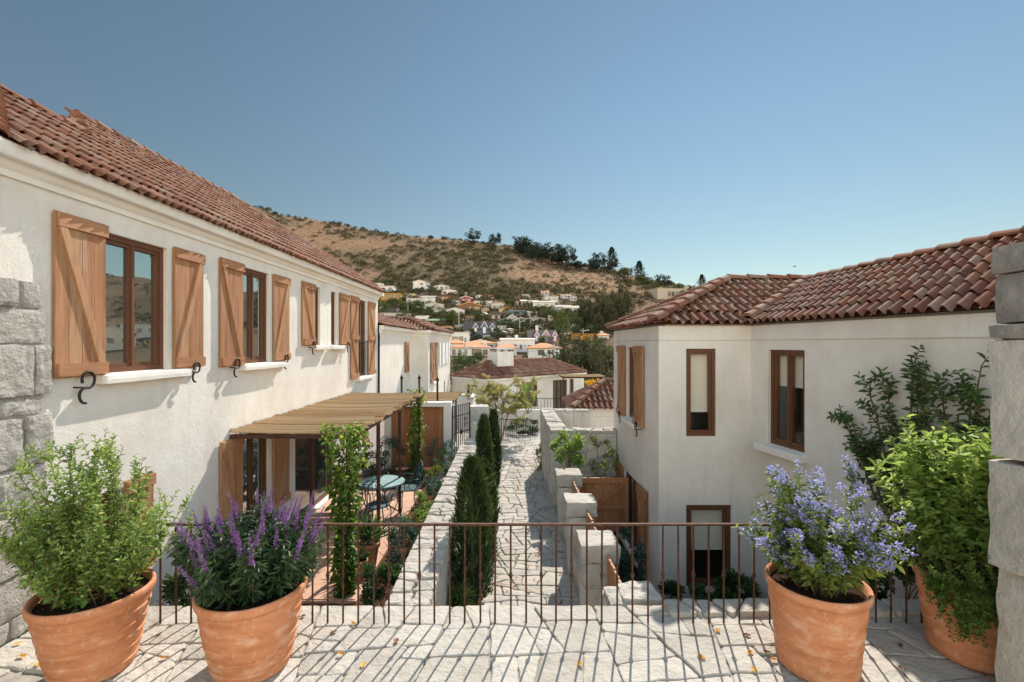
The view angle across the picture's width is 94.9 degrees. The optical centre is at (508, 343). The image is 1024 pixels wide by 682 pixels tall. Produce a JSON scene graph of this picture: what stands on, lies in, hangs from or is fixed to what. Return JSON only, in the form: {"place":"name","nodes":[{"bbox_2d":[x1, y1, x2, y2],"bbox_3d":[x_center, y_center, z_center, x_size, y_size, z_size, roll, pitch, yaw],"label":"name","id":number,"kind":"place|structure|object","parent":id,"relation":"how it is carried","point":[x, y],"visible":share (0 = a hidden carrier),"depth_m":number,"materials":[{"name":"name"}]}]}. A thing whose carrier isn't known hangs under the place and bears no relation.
{"place":"outdoors","nodes":[
{"label":"outdoors","id":0,"kind":"place"},
{"bbox_2d":[299,490,421,603],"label":"patio","id":1,"kind":"structure","parent":0,"point":[320,587],"depth_m":8.19,"materials":[{"name":"tile"}]},
{"bbox_2d":[230,392,424,593],"bbox_3d":[-3.091,2.388,9.375,1.941,2.323,5.611,0,0,0],"label":"pergola","id":2,"kind":"object","parent":1,"relation":"on","point":[372,410],"visible":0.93,"depth_m":8.11,"materials":[{"name":"brown wood"}]},
{"bbox_2d":[359,537,379,565],"bbox_3d":[-2.220,3.320,7.450,0.350,0.360,0.350,0,0,0],"label":"patio pot","id":3,"kind":"object","parent":1,"relation":"on","point":[370,547],"visible":0.52,"depth_m":7.37,"materials":[{"name":"ceramic"}]},
{"bbox_2d":[353,511,391,548],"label":"yucca","id":4,"kind":"object","parent":3,"relation":"in","point":[366,535],"visible":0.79,"depth_m":7.42,"materials":[{"name":"green plant"}]},
{"bbox_2d":[361,480,393,534],"bbox_3d":[-2.452,2.997,8.807,0.558,1.026,0.550,0,0,8],"label":"patio chair","id":5,"kind":"object","parent":1,"relation":"on","point":[372,505],"visible":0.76,"depth_m":8.64,"materials":[{"name":"teal metal"}]},
{"bbox_2d":[358,475,404,513],"bbox_3d":[-2.550,3.136,9.450,0.920,0.744,0.920,0,0,0],"label":"patio table","id":6,"kind":"object","parent":1,"relation":"on","point":[387,482],"visible":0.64,"depth_m":9.44,"materials":[{"name":"paint"}]},
{"bbox_2d":[395,460,422,516],"bbox_3d":[-2.089,2.997,9.856,0.550,1.026,0.558,0,0,-28],"label":"patio chair","id":7,"kind":"object","parent":1,"relation":"on","point":[409,487],"visible":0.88,"depth_m":9.88,"materials":[{"name":"teal metal"}]},
{"bbox_2d":[301,469,438,608],"bbox_3d":[-2.615,3.550,8.775,2.870,0.039,8.950,0,0,0],"label":"garden bed","id":8,"kind":"object","parent":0,"point":[407,543],"visible":0.08,"depth_m":8.30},
{"bbox_2d":[156,567,201,607],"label":"garden bush","id":9,"kind":"object","parent":8,"relation":"on","point":[183,596],"visible":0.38,"depth_m":5.11,"materials":[{"name":"green plant"}]},
{"bbox_2d":[319,421,372,598],"bbox_3d":[-2.280,2.327,6.579,0.698,2.505,0.669,0,0,40],"label":"climbing vine","id":10,"kind":"object","parent":8,"relation":"on","point":[338,484],"visible":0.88,"depth_m":6.49,"materials":[{"name":"green plant"}]},
{"bbox_2d":[352,559,402,608],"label":"garden bush","id":11,"kind":"object","parent":8,"relation":"on","point":[367,587],"visible":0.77,"depth_m":5.88,"materials":[{"name":"green plant"}]},
{"bbox_2d":[375,435,406,474],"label":"garden bush","id":12,"kind":"object","parent":8,"relation":"on","point":[393,442],"visible":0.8,"depth_m":12.53,"materials":[{"name":"teal plant"}]},
{"bbox_2d":[378,512,420,566],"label":"garden bush","id":13,"kind":"object","parent":8,"relation":"on","point":[394,555],"visible":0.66,"depth_m":7.43,"materials":[{"name":"teal plant"}]},
{"bbox_2d":[399,508,427,540],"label":"garden bush","id":14,"kind":"object","parent":8,"relation":"on","point":[418,513],"visible":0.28,"depth_m":8.03,"materials":[{"name":"green plant"}]},
{"bbox_2d":[406,387,429,480],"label":"climbing vine","id":15,"kind":"object","parent":8,"relation":"on","point":[414,430],"visible":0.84,"depth_m":11.96,"materials":[{"name":"green plant"}]},
{"bbox_2d":[412,490,433,519],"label":"garden bush","id":16,"kind":"object","parent":8,"relation":"on","point":[421,496],"visible":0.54,"depth_m":8.96,"materials":[{"name":"green plant"}]},
{"bbox_2d":[426,476,442,501],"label":"garden bush","id":17,"kind":"object","parent":8,"relation":"on","point":[428,488],"visible":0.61,"depth_m":9.92,"materials":[{"name":"teal plant"}]},
{"bbox_2d":[423,464,445,490],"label":"garden bush","id":18,"kind":"object","parent":8,"relation":"on","point":[435,469],"visible":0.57,"depth_m":10.74,"materials":[{"name":"green plant"}]},
{"bbox_2d":[395,467,431,469],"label":"ground","id":19,"kind":"structure","parent":0,"point":[425,468],"depth_m":16.38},
{"bbox_2d":[0,83,384,605],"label":"villa","id":20,"kind":"object","parent":19,"relation":"on","point":[192,318],"visible":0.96,"depth_m":5.76,"materials":[{"name":"paint"}]},
{"bbox_2d":[50,490,113,573],"bbox_3d":[-4.146,1.940,4.530,0.072,0.880,0.740,0,0,0],"label":"window","id":21,"kind":"structure","parent":20,"relation":"in","point":[107,522],"depth_m":4.80,"materials":[{"name":"brown wood"}]},
{"bbox_2d":[106,234,162,372],"bbox_3d":[-4.146,-0.415,5.150,0.072,1.430,0.900,0,0,0],"label":"window","id":22,"kind":"structure","parent":20,"relation":"in","point":[134,269],"depth_m":5.16,"materials":[{"name":"brown wood"}]},
{"bbox_2d":[243,268,265,362],"bbox_3d":[-4.146,-0.435,7.560,0.072,1.490,0.840,0,0,0],"label":"window","id":23,"kind":"structure","parent":20,"relation":"in","point":[254,282],"depth_m":7.70,"materials":[{"name":"brown wood"}]},
{"bbox_2d":[243,433,265,520],"bbox_3d":[-4.146,2.110,7.560,0.072,1.420,0.840,0,0,0],"label":"window","id":24,"kind":"structure","parent":20,"relation":"in","point":[254,450],"depth_m":7.67,"materials":[{"name":"brown wood"}]},
{"bbox_2d":[295,433,331,515],"bbox_3d":[-4.146,2.400,9.950,0.072,2.100,2.000,0,0,0],"label":"window","id":25,"kind":"structure","parent":20,"relation":"in","point":[309,460],"depth_m":9.82,"materials":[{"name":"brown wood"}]},
{"bbox_2d":[315,288,317,344],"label":"window","id":26,"kind":"structure","parent":20,"relation":"in","point":[316,292],"depth_m":10.08,"materials":[{"name":"brown wood"}]},
{"bbox_2d":[359,300,367,375],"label":"window","id":27,"kind":"structure","parent":20,"relation":"in","point":[362,341],"depth_m":13.30,"materials":[{"name":"brown wood"}]},
{"bbox_2d":[378,314,453,468],"bbox_3d":[-6.266,1.278,20.595,6.468,6.043,11.955,0,0,0],"label":"villa","id":28,"kind":"object","parent":19,"relation":"on","point":[411,350],"visible":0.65,"depth_m":19.59,"materials":[{"name":"paint"}]},
{"bbox_2d":[540,408,616,532],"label":"retaining wall","id":29,"kind":"structure","parent":19,"relation":"on","point":[554,421],"depth_m":10.27,"materials":[{"name":"paint"}]},
{"bbox_2d":[561,377,613,429],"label":"outbuilding","id":30,"kind":"structure","parent":19,"relation":"on","point":[596,399],"depth_m":14.02,"materials":[{"name":"tile"}]},
{"bbox_2d":[605,225,1023,600],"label":"house","id":31,"kind":"structure","parent":19,"relation":"on","point":[727,391],"depth_m":7.34,"materials":[{"name":"paint"}]},
{"bbox_2d":[579,477,628,530],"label":"wooden gate","id":32,"kind":"structure","parent":31,"relation":"attached to","point":[611,496],"depth_m":9.28,"materials":[{"name":"brown wood"}]},
{"bbox_2d":[629,347,633,416],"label":"window","id":33,"kind":"structure","parent":31,"relation":"in","point":[631,362],"depth_m":9.33,"materials":[{"name":"brown wood"}]},
{"bbox_2d":[626,471,636,546],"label":"window","id":34,"kind":"structure","parent":31,"relation":"in","point":[632,483],"depth_m":9.30,"materials":[{"name":"brown wood"}]},
{"bbox_2d":[686,349,714,435],"bbox_3d":[3.041,1.022,7.740,1.068,2.485,0.560,0,0,0],"label":"window","id":35,"kind":"structure","parent":31,"relation":"in","point":[700,363],"depth_m":7.53,"materials":[{"name":"brown wood"}]},
{"bbox_2d":[686,505,729,585],"bbox_3d":[3.163,3.450,7.740,1.313,2.400,0.560,0,0,0],"label":"window","id":36,"kind":"structure","parent":31,"relation":"in","point":[694,513],"depth_m":7.57,"materials":[{"name":"brown wood"}]},
{"bbox_2d":[771,350,804,452],"bbox_3d":[4.296,1.040,6.814,0.720,2.500,1.266,0,0,0],"label":"window","id":37,"kind":"structure","parent":31,"relation":"in","point":[787,366],"depth_m":6.88,"materials":[{"name":"brown wood"}]},
{"bbox_2d":[826,345,952,581],"bbox_3d":[4.047,1.235,5.139,0.566,2.455,1.351,0,0,-17],"label":"shrub","id":38,"kind":"object","parent":31,"relation":"attached to","point":[862,454],"visible":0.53,"depth_m":5.07,"materials":[{"name":"green plant"}]},
{"bbox_2d":[914,339,1007,458],"bbox_3d":[4.204,1.052,4.346,0.560,2.310,0.630,0,0,0],"label":"shrub","id":39,"kind":"object","parent":31,"relation":"attached to","point":[970,394],"visible":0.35,"depth_m":4.35,"materials":[{"name":"green plant"}]},
{"bbox_2d":[431,449,453,476],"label":"garden bush","id":40,"kind":"object","parent":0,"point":[440,455],"visible":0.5,"depth_m":11.58,"materials":[{"name":"green plant"}]},
{"bbox_2d":[254,207,664,391],"bbox_3d":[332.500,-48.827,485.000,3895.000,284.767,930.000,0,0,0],"label":"hillside","id":41,"kind":"structure","parent":0,"point":[316,226],"depth_m":342.91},
{"bbox_2d":[450,332,470,341],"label":"house","id":42,"kind":"structure","parent":41,"relation":"on","point":[463,336],"depth_m":146.00,"materials":[{"name":"paint"}]},
{"bbox_2d":[450,351,472,372],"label":"tree","id":43,"kind":"object","parent":41,"relation":"on","point":[459,360],"visible":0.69,"depth_m":69.30,"materials":[{"name":"green plant"}]},
{"bbox_2d":[450,340,491,355],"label":"house","id":44,"kind":"structure","parent":41,"relation":"on","point":[483,347],"depth_m":117.50,"materials":[{"name":"paint"}]},
{"bbox_2d":[253,206,694,338],"bbox_3d":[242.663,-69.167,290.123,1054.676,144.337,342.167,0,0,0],"label":"scrub","id":45,"kind":"object","parent":41,"relation":"on","point":[501,289],"visible":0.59,"depth_m":287.06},
{"bbox_2d":[463,321,496,339],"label":"house","id":46,"kind":"structure","parent":41,"relation":"on","point":[484,328],"depth_m":153.50,"materials":[{"name":"paint"}]},
{"bbox_2d":[499,335,535,351],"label":"house","id":47,"kind":"structure","parent":41,"relation":"on","point":[521,344],"depth_m":126.50,"materials":[{"name":"paint"}]},
{"bbox_2d":[523,242,546,263],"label":"pine tree","id":48,"kind":"object","parent":41,"relation":"on","point":[537,254],"visible":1,"depth_m":375.39,"materials":[{"name":"green plant"}]},
{"bbox_2d":[526,325,557,343],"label":"house","id":49,"kind":"structure","parent":41,"relation":"on","point":[536,333],"depth_m":141.50,"materials":[{"name":"paint"}]},
{"bbox_2d":[526,343,560,357],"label":"house","id":50,"kind":"structure","parent":41,"relation":"on","point":[539,347],"depth_m":114.50,"materials":[{"name":"paint"}]},
{"bbox_2d":[540,242,559,264],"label":"pine tree","id":51,"kind":"object","parent":41,"relation":"on","point":[549,257],"visible":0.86,"depth_m":380.98,"materials":[{"name":"green plant"}]},
{"bbox_2d":[553,309,570,342],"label":"tree","id":52,"kind":"object","parent":41,"relation":"on","point":[560,319],"visible":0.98,"depth_m":142.55,"materials":[{"name":"green plant"}]},
{"bbox_2d":[555,244,577,264],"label":"pine tree","id":53,"kind":"object","parent":41,"relation":"on","point":[566,257],"visible":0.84,"depth_m":390.13,"materials":[{"name":"green plant"}]},
{"bbox_2d":[568,313,583,331],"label":"tree","id":54,"kind":"object","parent":41,"relation":"on","point":[574,320],"visible":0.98,"depth_m":160.32,"materials":[{"name":"green plant"}]},
{"bbox_2d":[555,333,606,386],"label":"tree","id":55,"kind":"object","parent":41,"relation":"on","point":[570,357],"visible":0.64,"depth_m":51.13,"materials":[{"name":"green plant"}]},
{"bbox_2d":[558,374,603,396],"bbox_3d":[4.085,3.045,26.395,2.426,2.610,1.670,0,0,0],"label":"pergola","id":56,"kind":"object","parent":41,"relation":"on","point":[596,376],"visible":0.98,"depth_m":25.67,"materials":[{"name":"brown wood"}]},
{"bbox_2d":[582,300,598,329],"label":"tree","id":57,"kind":"object","parent":41,"relation":"on","point":[589,309],"visible":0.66,"depth_m":165.95,"materials":[{"name":"green plant"}]},
{"bbox_2d":[586,338,613,384],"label":"tree","id":58,"kind":"object","parent":41,"relation":"on","point":[594,361],"visible":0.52,"depth_m":45.83,"materials":[{"name":"green plant"}]},
{"bbox_2d":[601,299,617,323],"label":"tree","id":59,"kind":"object","parent":41,"relation":"on","point":[607,311],"visible":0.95,"depth_m":163.21,"materials":[{"name":"green plant"}]},
{"bbox_2d":[611,292,626,320],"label":"tree","id":60,"kind":"object","parent":41,"relation":"on","point":[619,305],"visible":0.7,"depth_m":168.98,"materials":[{"name":"green plant"}]},
{"bbox_2d":[648,288,687,298],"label":"house","id":61,"kind":"structure","parent":41,"relation":"on","point":[661,293],"depth_m":232.64,"materials":[{"name":"paint"}]},
{"bbox_2d":[452,391,476,440],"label":"parapet wall","id":62,"kind":"structure","parent":0,"point":[461,398],"depth_m":20.90,"materials":[{"name":"paint"}]},
{"bbox_2d":[0,605,995,681],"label":"terrace floor","id":63,"kind":"structure","parent":0,"point":[547,649],"depth_m":3.69,"materials":[{"name":"stone"}]},
{"bbox_2d":[0,278,53,647],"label":"stone pier","id":64,"kind":"structure","parent":63,"relation":"on","point":[25,370],"depth_m":3.85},
{"bbox_2d":[22,566,156,681],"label":"terracotta pot","id":65,"kind":"object","parent":63,"relation":"on","point":[92,642],"visible":0.94,"depth_m":3.25,"materials":[{"name":"ceramic"}]},
{"bbox_2d":[0,428,196,612],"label":"green bush","id":66,"kind":"object","parent":65,"relation":"on","point":[59,562],"visible":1,"depth_m":3.32,"materials":[{"name":"green plant"}]},
{"bbox_2d":[192,569,307,681],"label":"terracotta pot","id":67,"kind":"object","parent":63,"relation":"on","point":[254,642],"visible":0.84,"depth_m":3.25,"materials":[{"name":"ceramic"}]},
{"bbox_2d":[165,486,328,610],"bbox_3d":[-1.921,1.473,3.563,1.074,0.799,1.066,0,0,-43],"label":"purple sage","id":68,"kind":"object","parent":67,"relation":"on","point":[236,559],"visible":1,"depth_m":3.34,"materials":[{"name":"green plant"}]},
{"bbox_2d":[158,523,922,625],"bbox_3d":[0.490,1.988,4.040,7.020,0.885,0.038,0,0,0],"label":"railing","id":69,"kind":"object","parent":63,"relation":"on","point":[632,575],"visible":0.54,"depth_m":4.03,"materials":[{"name":"metal"}]},
{"bbox_2d":[664,598,919,618],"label":"terrace kerb","id":70,"kind":"structure","parent":63,"relation":"on","point":[762,607],"depth_m":4.20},
{"bbox_2d":[764,562,874,681],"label":"terracotta pot","id":71,"kind":"object","parent":63,"relation":"on","point":[817,638],"visible":0.89,"depth_m":3.28,"materials":[{"name":"ceramic"}]},
{"bbox_2d":[731,453,918,598],"bbox_3d":[2.313,1.332,3.472,1.078,0.985,1.140,0,0,-20],"label":"blue shrub","id":72,"kind":"object","parent":71,"relation":"on","point":[828,551],"visible":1,"depth_m":3.33,"materials":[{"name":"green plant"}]},
{"bbox_2d":[911,553,997,675],"bbox_3d":[3.601,2.086,3.639,0.744,0.633,0.744,0,0,0],"label":"terracotta pot","id":73,"kind":"object","parent":63,"relation":"on","point":[977,657],"visible":0.4,"depth_m":3.52,"materials":[{"name":"ceramic"}]},
{"bbox_2d":[865,414,1006,576],"bbox_3d":[3.583,1.210,3.756,1.018,1.250,1.008,0,0,-28],"label":"lime shrub","id":74,"kind":"object","parent":73,"relation":"in","point":[946,496],"visible":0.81,"depth_m":3.62,"materials":[{"name":"green plant"}]},
{"bbox_2d":[881,502,996,594],"bbox_3d":[3.460,1.548,3.602,1.140,0.570,1.004,0,0,16],"label":"filler plant","id":75,"kind":"object","parent":73,"relation":"in","point":[973,577],"visible":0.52,"depth_m":3.44,"materials":[{"name":"green plant"}]},
{"bbox_2d":[920,569,997,647],"bbox_3d":[3.376,1.947,3.416,0.424,0.476,0.429,0,0,0],"label":"trailing creeper","id":76,"kind":"object","parent":73,"relation":"in","point":[941,590],"visible":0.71,"depth_m":3.38,"materials":[{"name":"green plant"}]},
{"bbox_2d":[988,242,1023,681],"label":"stone pillar","id":77,"kind":"structure","parent":63,"relation":"on","point":[1006,489],"depth_m":3.09,"materials":[{"name":"stone"}]},
{"bbox_2d":[431,433,579,608],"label":"path","id":78,"kind":"structure","parent":0,"point":[523,494],"depth_m":8.56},
{"bbox_2d":[384,401,451,469],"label":"wall","id":79,"kind":"structure","parent":78,"relation":"on","point":[437,417],"depth_m":13.38,"materials":[{"name":"paint"}]},
{"bbox_2d":[452,402,469,455],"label":"iron gate","id":80,"kind":"structure","parent":79,"relation":"attached to","point":[461,430],"depth_m":13.74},
{"bbox_2d":[384,445,476,608],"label":"garden wall","id":81,"kind":"structure","parent":78,"relation":"on","point":[442,508],"depth_m":5.71,"materials":[{"name":"stone"}]},
{"bbox_2d":[400,375,462,441],"bbox_3d":[-2.542,2.255,15.740,1.776,2.590,2.980,0,0,0],"label":"pergola","id":82,"kind":"object","parent":78,"relation":"on","point":[442,396],"visible":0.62,"depth_m":15.43,"materials":[{"name":"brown wood"}]},
{"bbox_2d":[424,438,449,471],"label":"garden bush","id":83,"kind":"object","parent":78,"relation":"on","point":[442,449],"visible":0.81,"depth_m":12.70,"materials":[{"name":"teal plant"}]},
{"bbox_2d":[452,561,482,607],"bbox_3d":[-0.583,3.499,8.150,0.395,0.027,7.700,0,0,0],"label":"cypress bed","id":84,"kind":"object","parent":78,"relation":"on","point":[476,604],"depth_m":6.45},
{"bbox_2d":[446,579,477,606],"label":"grass tuft","id":85,"kind":"object","parent":84,"relation":"on","point":[468,593],"visible":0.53,"depth_m":5.98,"materials":[{"name":"green plant"}]},
{"bbox_2d":[448,452,494,603],"bbox_3d":[-0.499,2.547,6.354,0.686,2.146,0.747,0,0,0],"label":"cypress","id":86,"kind":"object","parent":84,"relation":"on","point":[472,469],"visible":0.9,"depth_m":6.24,"materials":[{"name":"green plant"}]},
{"bbox_2d":[467,457,501,566],"bbox_3d":[-0.400,2.688,7.341,0.611,1.864,0.607,0,0,0],"label":"cypress","id":87,"kind":"object","parent":84,"relation":"on","point":[489,473],"visible":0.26,"depth_m":7.29,"materials":[{"name":"green plant"}]},
{"bbox_2d":[474,413,495,476],"bbox_3d":[-0.539,2.556,10.190,0.523,2.127,0.532,0,0,0],"label":"cypress","id":88,"kind":"object","parent":84,"relation":"on","point":[484,445],"visible":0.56,"depth_m":10.11,"materials":[{"name":"green plant"}]},
{"bbox_2d":[488,408,504,487],"bbox_3d":[-0.377,2.574,11.257,0.480,2.092,0.485,0,0,42],"label":"cypress","id":89,"kind":"object","parent":84,"relation":"on","point":[495,430],"visible":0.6,"depth_m":11.16,"materials":[{"name":"green plant"}]},
{"bbox_2d":[465,405,488,444],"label":"stepped wall","id":90,"kind":"structure","parent":78,"relation":"on","point":[476,411],"depth_m":14.35,"materials":[{"name":"paint"}]},
{"bbox_2d":[464,373,542,442],"bbox_3d":[-0.214,2.307,16.813,2.858,2.602,2.689,0,0,0],"label":"olive tree","id":91,"kind":"object","parent":78,"relation":"on","point":[494,393],"visible":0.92,"depth_m":16.45,"materials":[{"name":"green plant"}]},
{"bbox_2d":[502,418,539,433],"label":"hedge","id":92,"kind":"object","parent":78,"relation":"on","point":[511,427],"visible":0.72,"depth_m":18.24,"materials":[{"name":"green plant"}]},
{"bbox_2d":[562,519,579,600],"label":"path kerb","id":93,"kind":"structure","parent":78,"relation":"on","point":[576,568],"depth_m":6.92,"materials":[{"name":"stone"}]},
{"bbox_2d":[607,554,619,587],"bbox_3d":[1.198,2.859,5.220,0.065,0.722,0.760,0,0,0],"label":"picket fence","id":94,"kind":"object","parent":93,"relation":"on","point":[611,574],"visible":0.23,"depth_m":5.37,"materials":[{"name":"brown wood"}]},
{"bbox_2d":[599,580,661,608],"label":"stone block","id":95,"kind":"structure","parent":78,"relation":"on","point":[624,593],"depth_m":4.53,"materials":[{"name":"stone"}]},
{"bbox_2d":[0,0,1023,286],"label":"sky","id":96,"kind":"structure","parent":0,"point":[686,139],"materials":[{"name":"blue"}]},
{"bbox_2d":[489,409,539,432],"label":"parapet wall","id":97,"kind":"structure","parent":0,"point":[533,414],"depth_m":21.40,"materials":[{"name":"paint"}]},
{"bbox_2d":[449,348,586,408],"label":"pavilion","id":98,"kind":"structure","parent":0,"point":[502,367],"depth_m":26.41,"materials":[{"name":"paint"}]},
{"bbox_2d":[553,379,566,408],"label":"window","id":99,"kind":"structure","parent":98,"relation":"in","point":[557,384],"depth_m":27.99,"materials":[{"name":"brown wood"}]},
{"bbox_2d":[614,532,643,580],"bbox_3d":[2.900,4.120,7.300,3.400,0.037,6.000,0,0,0],"label":"side garden","id":100,"kind":"object","parent":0,"point":[635,568],"visible":0.01,"depth_m":8.65,"materials":[{"name":"soil"}]},
{"bbox_2d":[549,429,585,468],"bbox_3d":[1.233,2.972,9.689,0.731,2.357,0.841,0,0,45],"label":"citrus tree","id":101,"kind":"object","parent":100,"relation":"on","point":[576,444],"visible":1,"depth_m":9.71,"materials":[{"name":"green plant"}]},
{"bbox_2d":[554,468,582,533],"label":"stone pillar","id":102,"kind":"structure","parent":100,"relation":"on","point":[565,477],"depth_m":8.64,"materials":[{"name":"stone"}]},
{"bbox_2d":[563,493,597,573],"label":"stone pillar","id":103,"kind":"structure","parent":100,"relation":"on","point":[575,506],"depth_m":7.14,"materials":[{"name":"stone"}]},
{"bbox_2d":[576,529,619,608],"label":"stone pillar","id":104,"kind":"structure","parent":100,"relation":"on","point":[594,557],"depth_m":5.64,"materials":[{"name":"stone"}]},
{"bbox_2d":[588,435,620,476],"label":"slim shrub","id":105,"kind":"object","parent":100,"relation":"on","point":[609,451],"visible":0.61,"depth_m":9.86,"materials":[{"name":"green plant"}]},
{"bbox_2d":[618,526,636,563],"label":"garden bush","id":106,"kind":"object","parent":100,"relation":"on","point":[624,531],"visible":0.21,"depth_m":7.74,"materials":[{"name":"teal plant"}]},
{"bbox_2d":[615,540,651,580],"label":"garden bush","id":107,"kind":"object","parent":100,"relation":"on","point":[624,570],"visible":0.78,"depth_m":6.88,"materials":[{"name":"teal plant"}]},
{"bbox_2d":[656,579,714,601],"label":"ground ivy","id":108,"kind":"object","parent":100,"relation":"on","point":[670,587],"visible":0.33,"depth_m":6.94,"materials":[{"name":"green plant"}]},
{"bbox_2d":[688,582,742,601],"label":"ground ivy","id":109,"kind":"object","parent":100,"relation":"on","point":[728,592],"visible":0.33,"depth_m":6.83,"materials":[{"name":"green plant"}]},
{"bbox_2d":[712,565,761,601],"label":"ground ivy","id":110,"kind":"object","parent":100,"relation":"on","point":[746,582],"visible":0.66,"depth_m":6.89,"materials":[{"name":"green plant"}]},
{"bbox_2d":[865,520,924,600],"bbox_3d":[3.817,2.380,4.672,0.639,1.185,1.001,0,0,39],"label":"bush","id":111,"kind":"object","parent":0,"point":[899,574],"visible":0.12,"depth_m":4.68,"materials":[{"name":"green plant"}]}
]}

